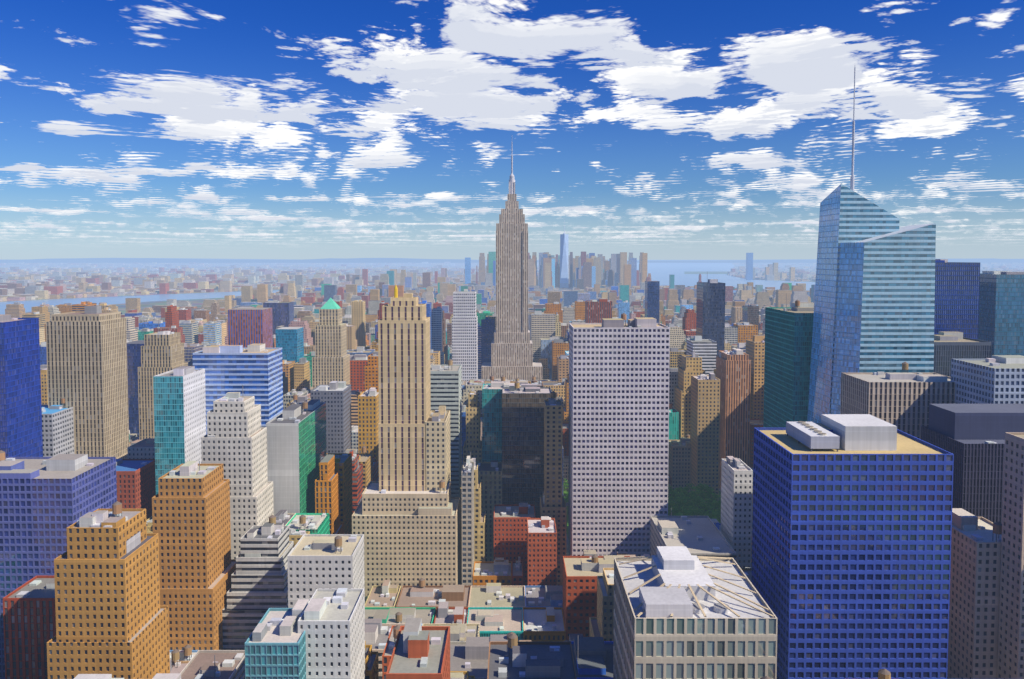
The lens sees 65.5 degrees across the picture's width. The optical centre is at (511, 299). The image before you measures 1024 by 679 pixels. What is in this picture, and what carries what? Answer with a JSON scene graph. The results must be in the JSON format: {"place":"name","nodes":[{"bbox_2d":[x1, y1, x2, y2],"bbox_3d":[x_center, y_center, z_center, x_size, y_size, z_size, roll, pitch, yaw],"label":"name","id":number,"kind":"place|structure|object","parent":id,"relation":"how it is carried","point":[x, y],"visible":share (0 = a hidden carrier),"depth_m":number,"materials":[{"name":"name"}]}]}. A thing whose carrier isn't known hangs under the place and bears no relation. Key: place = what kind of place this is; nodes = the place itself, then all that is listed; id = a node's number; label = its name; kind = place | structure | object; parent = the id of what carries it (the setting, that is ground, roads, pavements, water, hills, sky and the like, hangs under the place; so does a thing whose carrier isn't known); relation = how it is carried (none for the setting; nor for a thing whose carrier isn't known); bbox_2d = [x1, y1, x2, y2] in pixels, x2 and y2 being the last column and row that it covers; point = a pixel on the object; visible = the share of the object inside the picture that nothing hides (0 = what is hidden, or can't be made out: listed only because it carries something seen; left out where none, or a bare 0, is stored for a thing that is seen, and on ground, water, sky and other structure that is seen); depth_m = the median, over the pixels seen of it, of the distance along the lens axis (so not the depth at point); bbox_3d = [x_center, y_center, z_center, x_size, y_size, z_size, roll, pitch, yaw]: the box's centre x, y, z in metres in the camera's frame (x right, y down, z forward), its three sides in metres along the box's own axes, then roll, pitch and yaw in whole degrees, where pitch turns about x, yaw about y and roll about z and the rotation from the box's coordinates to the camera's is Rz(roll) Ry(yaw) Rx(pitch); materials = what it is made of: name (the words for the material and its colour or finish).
{"place":"outdoors","nodes":[
{"label":"outdoors","id":0,"kind":"place"},
{"bbox_2d":[0,263,814,314],"bbox_3d":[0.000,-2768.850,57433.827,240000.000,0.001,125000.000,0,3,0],"label":"water","id":1,"kind":"structure","parent":0,"point":[661,272],"depth_m":7591.83,"materials":[{"name":"blue liquid"}]},
{"bbox_2d":[0,258,1023,262],"bbox_3d":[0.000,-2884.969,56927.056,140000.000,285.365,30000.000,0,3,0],"label":"hills","id":2,"kind":"structure","parent":0,"point":[198,260],"depth_m":41951.45,"materials":[{"name":"blue"}]},
{"bbox_2d":[0,263,1023,534],"bbox_3d":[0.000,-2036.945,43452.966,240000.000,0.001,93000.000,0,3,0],"label":"ground","id":3,"kind":"structure","parent":0,"point":[304,265],"depth_m":20627.45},
{"bbox_2d":[0,67,1023,678],"bbox_3d":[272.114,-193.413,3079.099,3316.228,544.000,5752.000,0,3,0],"label":"city","id":4,"kind":"object","parent":3,"relation":"on","point":[272,489],"visible":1,"depth_m":517.42},
{"bbox_2d":[0,252,1023,323],"bbox_3d":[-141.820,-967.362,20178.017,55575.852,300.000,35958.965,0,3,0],"label":"city","id":5,"kind":"object","parent":3,"relation":"on","point":[615,279],"visible":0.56,"depth_m":5476.68},
{"bbox_2d":[0,0,1023,259],"label":"sky","id":6,"kind":"structure","parent":0,"point":[201,129],"materials":[{"name":"blue"}]},
{"bbox_2d":[563,488,752,555],"bbox_3d":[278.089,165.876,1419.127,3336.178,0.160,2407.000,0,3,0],"label":"sidewalks","id":7,"kind":"structure","parent":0,"point":[567,526],"depth_m":721.67,"materials":[{"name":"grey concrete"}]},
{"bbox_2d":[563,480,720,525],"bbox_3d":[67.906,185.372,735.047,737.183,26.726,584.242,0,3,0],"label":"trees","id":8,"kind":"object","parent":7,"relation":"on","point":[696,500],"visible":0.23,"depth_m":715.88,"materials":[{"name":"green plant"}]}
]}

